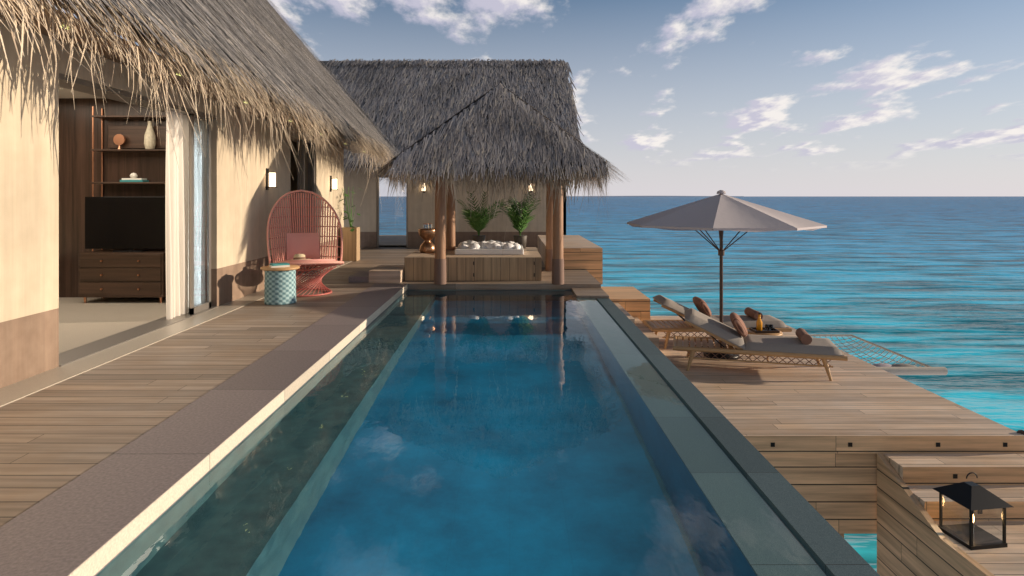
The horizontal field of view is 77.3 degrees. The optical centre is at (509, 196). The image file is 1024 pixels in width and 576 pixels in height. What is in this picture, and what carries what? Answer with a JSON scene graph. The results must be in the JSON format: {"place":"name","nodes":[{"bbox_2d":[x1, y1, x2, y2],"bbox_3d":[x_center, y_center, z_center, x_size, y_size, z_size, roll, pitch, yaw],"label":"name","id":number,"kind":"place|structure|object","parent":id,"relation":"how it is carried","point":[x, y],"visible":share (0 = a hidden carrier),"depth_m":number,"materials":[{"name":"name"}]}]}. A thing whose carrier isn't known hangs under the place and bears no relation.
{"place":"outdoors","nodes":[
{"label":"outdoors","id":0,"kind":"place"},
{"bbox_2d":[0,87,351,406],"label":"interior room","id":1,"kind":"object","parent":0,"point":[82,323],"visible":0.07,"depth_m":9.15,"materials":[{"name":"stone"}]},
{"bbox_2d":[78,106,165,302],"bbox_3d":[-5.250,0.097,8.883,1.240,2.700,0.535,0,0,0],"label":"tv cabinet","id":2,"kind":"object","parent":1,"relation":"on","point":[130,224],"visible":0.88,"depth_m":8.85,"materials":[{"name":"brown wood"}]},
{"bbox_2d":[0,18,343,388],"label":"villa wall","id":3,"kind":"structure","parent":1,"relation":"on","point":[29,238],"depth_m":5.40,"materials":[{"name":"paint"}]},
{"bbox_2d":[59,73,314,366],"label":"sliding door frames","id":4,"kind":"structure","parent":3,"relation":"attached to","point":[199,231],"depth_m":7.88,"materials":[{"name":"brown metal"}]},
{"bbox_2d":[165,110,188,318],"bbox_3d":[-3.980,0.215,7.885,0.109,2.430,0.940,0,0,0],"label":"door curtain","id":5,"kind":"object","parent":4,"relation":"attached to","point":[177,231],"depth_m":7.64,"materials":[{"name":"white fabric"}]},
{"bbox_2d":[0,0,378,153],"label":"roof soffit","id":6,"kind":"structure","parent":3,"relation":"on","point":[106,53],"depth_m":6.14,"materials":[{"name":"beige wicker"}]},
{"bbox_2d":[53,0,387,153],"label":"roof slab","id":7,"kind":"structure","parent":6,"relation":"on","point":[226,24],"depth_m":9.18,"materials":[{"name":"brown wicker"}]},
{"bbox_2d":[0,0,398,193],"bbox_3d":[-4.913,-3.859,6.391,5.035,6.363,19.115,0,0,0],"label":"thatched roof","id":8,"kind":"structure","parent":7,"relation":"attached to","point":[143,9],"depth_m":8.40,"materials":[{"name":"beige wicker"}]},
{"bbox_2d":[265,168,276,189],"bbox_3d":[-3.755,-0.270,10.100,0.150,0.340,0.100,0,0,0],"label":"wall lamp","id":9,"kind":"object","parent":3,"relation":"attached to","point":[270,179],"visible":1,"depth_m":10.06,"materials":[{"name":"white metal"}]},
{"bbox_2d":[330,176,337,191],"bbox_3d":[-3.755,-0.270,13.700,0.150,0.340,0.100,0,0,0],"label":"wall lamp","id":10,"kind":"object","parent":3,"relation":"attached to","point":[333,183],"visible":1,"depth_m":13.66,"materials":[{"name":"white metal"}]},
{"bbox_2d":[0,247,608,526],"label":"deck","id":11,"kind":"structure","parent":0,"point":[55,437],"depth_m":4.97,"materials":[{"name":"brown wood"}]},
{"bbox_2d":[0,284,407,575],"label":"pool coping","id":12,"kind":"object","parent":11,"relation":"on","point":[95,520],"visible":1,"depth_m":3.48,"materials":[{"name":"stone"}]},
{"bbox_2d":[260,262,299,304],"bbox_3d":[-3.120,1.183,8.720,0.510,0.535,0.510,0,0,0],"label":"side table","id":13,"kind":"object","parent":11,"relation":"on","point":[280,285],"visible":1,"depth_m":8.55,"materials":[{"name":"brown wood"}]},
{"bbox_2d":[267,190,343,296],"bbox_3d":[-3.052,0.670,9.607,1.100,1.554,1.208,0,0,-25],"label":"wicker chair","id":14,"kind":"object","parent":11,"relation":"on","point":[301,248],"visible":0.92,"depth_m":9.90,"materials":[{"name":"pink"}]},
{"bbox_2d":[338,187,361,260],"bbox_3d":[-3.588,0.614,14.392,0.445,1.672,0.634,0,0,8],"label":"corner planter","id":15,"kind":"object","parent":11,"relation":"on","point":[351,242],"visible":1,"depth_m":14.28,"materials":[{"name":"beige wood"}]},
{"bbox_2d":[349,235,602,283],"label":"wooden platform","id":16,"kind":"structure","parent":11,"relation":"on","point":[580,252],"depth_m":11.00,"materials":[{"name":"brown wood"}]},
{"bbox_2d":[418,223,434,252],"bbox_3d":[-1.520,0.777,11.900,0.350,0.545,0.350,0,0,0],"label":"side table","id":17,"kind":"object","parent":16,"relation":"on","point":[427,234],"visible":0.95,"depth_m":11.79,"materials":[{"name":"gold metal"}]},
{"bbox_2d":[455,191,512,241],"bbox_3d":[-0.528,0.458,12.982,1.314,1.184,1.055,0,0,0],"label":"potted plant","id":18,"kind":"object","parent":16,"relation":"on","point":[478,222],"visible":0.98,"depth_m":12.83,"materials":[{"name":"green plant"}]},
{"bbox_2d":[455,245,523,254],"bbox_3d":[-0.360,1.000,12.025,1.240,0.100,1.150,0,0,0],"label":"cushion","id":19,"kind":"object","parent":16,"relation":"on","point":[479,251],"visible":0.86,"depth_m":11.45,"materials":[{"name":"white fabric"}]},
{"bbox_2d":[458,240,520,248],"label":"rolled towels","id":20,"kind":"object","parent":19,"relation":"on","point":[493,244],"visible":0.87,"depth_m":11.70,"materials":[{"name":"white fabric"}]},
{"bbox_2d":[494,190,540,248],"bbox_3d":[0.137,0.454,12.978,1.052,1.193,1.170,0,0,0],"label":"potted plant","id":21,"kind":"object","parent":16,"relation":"on","point":[518,222],"visible":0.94,"depth_m":12.90,"materials":[{"name":"green plant"}]},
{"bbox_2d":[434,176,563,284],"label":"wooden posts","id":22,"kind":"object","parent":11,"relation":"on","point":[445,229],"depth_m":10.54,"materials":[{"name":"brown wood"}]},
{"bbox_2d":[391,87,605,179],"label":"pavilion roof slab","id":23,"kind":"structure","parent":22,"relation":"on","point":[546,120],"depth_m":10.36,"materials":[{"name":"wicker"}]},
{"bbox_2d":[366,82,627,185],"bbox_3d":[-0.171,-1.118,11.548,4.244,1.885,4.286,0,0,0],"label":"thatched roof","id":24,"kind":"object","parent":23,"relation":"on","point":[503,157],"visible":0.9,"depth_m":10.10,"materials":[{"name":"wicker"}]},
{"bbox_2d":[385,159,609,269],"bbox_3d":[-0.250,0.307,11.503,3.960,1.794,3.878,0,0,0],"label":"thatched roof fringe","id":25,"kind":"object","parent":23,"relation":"attached to","point":[488,180],"visible":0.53,"depth_m":9.85,"materials":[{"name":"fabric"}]},
{"bbox_2d":[344,168,565,248],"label":"building wall","id":26,"kind":"structure","parent":0,"point":[380,222],"depth_m":18.00,"materials":[{"name":"paint"}]},
{"bbox_2d":[184,61,576,167],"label":"roof slab","id":27,"kind":"structure","parent":26,"relation":"on","point":[326,62],"depth_m":20.17,"materials":[{"name":"wicker"}]},
{"bbox_2d":[326,59,583,175],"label":"thatched roof","id":28,"kind":"structure","parent":27,"relation":"on","point":[462,96],"depth_m":19.85,"materials":[{"name":"wicker"}]},
{"bbox_2d":[344,142,581,177],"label":"thatched roof","id":29,"kind":"structure","parent":27,"relation":"on","point":[371,171],"depth_m":17.07,"materials":[{"name":"wicker"}]},
{"bbox_2d":[54,0,1023,195],"label":"sky","id":30,"kind":"structure","parent":0,"point":[681,97],"materials":[{"name":"blue"}]},
{"bbox_2d":[566,196,1023,571],"bbox_3d":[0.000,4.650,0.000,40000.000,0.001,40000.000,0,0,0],"label":"sea","id":31,"kind":"structure","parent":0,"point":[934,281],"depth_m":38.04,"materials":[{"name":"blue liquid"}]},
{"bbox_2d":[406,290,879,575],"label":"pool edge","id":32,"kind":"object","parent":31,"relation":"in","point":[829,548],"visible":0.18,"depth_m":3.62,"materials":[{"name":"stone"}]},
{"bbox_2d":[96,291,826,575],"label":"swimming pool","id":33,"kind":"structure","parent":32,"relation":"on","point":[485,433],"depth_m":3.58,"materials":[{"name":"teal liquid"}]},
{"bbox_2d":[877,453,1023,575],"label":"deck stairs","id":34,"kind":"structure","parent":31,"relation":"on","point":[913,539],"depth_m":5.82,"materials":[{"name":"brown wood"}]},
{"bbox_2d":[932,472,1012,549],"bbox_3d":[3.830,2.558,5.300,0.390,0.545,0.390,0,0,-8],"label":"lantern","id":35,"kind":"object","parent":34,"relation":"on","point":[972,515],"visible":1,"depth_m":5.17,"materials":[{"name":"black metal"}]},
{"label":"deck piles","id":36,"kind":"object","parent":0,"visible":0},
{"bbox_2d":[650,316,1023,533],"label":"sun deck","id":37,"kind":"structure","parent":36,"relation":"on","point":[816,438],"depth_m":6.56,"materials":[{"name":"brown wood"}]},
{"bbox_2d":[601,287,682,356],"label":"side steps","id":38,"kind":"structure","parent":37,"relation":"on","point":[632,304],"depth_m":10.90,"materials":[{"name":"brown wood"}]},
{"bbox_2d":[643,295,791,348],"bbox_3d":[3.230,1.955,10.070,2.120,0.740,0.749,0,0,0],"label":"sun lounger","id":39,"kind":"object","parent":37,"relation":"on","point":[749,319],"visible":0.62,"depth_m":9.84,"materials":[{"name":"beige fabric"}]},
{"bbox_2d":[627,190,826,359],"bbox_3d":[3.080,1.115,9.300,2.557,2.410,2.557,0,0,0],"label":"umbrella","id":40,"kind":"object","parent":37,"relation":"on","point":[721,212],"visible":0.94,"depth_m":8.72,"materials":[{"name":"grey fabric"}]},
{"bbox_2d":[673,308,847,380],"bbox_3d":[3.300,1.955,8.620,2.120,0.740,0.748,0,0,15],"label":"sun lounger","id":41,"kind":"object","parent":37,"relation":"on","point":[803,344],"visible":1,"depth_m":8.43,"materials":[{"name":"beige fabric"}]},
{"bbox_2d":[747,312,782,361],"bbox_3d":[3.640,1.992,9.140,0.490,0.663,0.490,0,0,0],"label":"serving tray","id":42,"kind":"object","parent":37,"relation":"on","point":[767,329],"visible":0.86,"depth_m":9.10,"materials":[{"name":"brown wood"}]},
{"bbox_2d":[809,334,947,374],"bbox_3d":[5.430,2.447,9.771,0.960,0.258,2.293,0,0,0],"label":"hammock net","id":43,"kind":"object","parent":37,"relation":"on","point":[900,369],"visible":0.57,"depth_m":9.01,"materials":[{"name":"fabric"}]}
]}

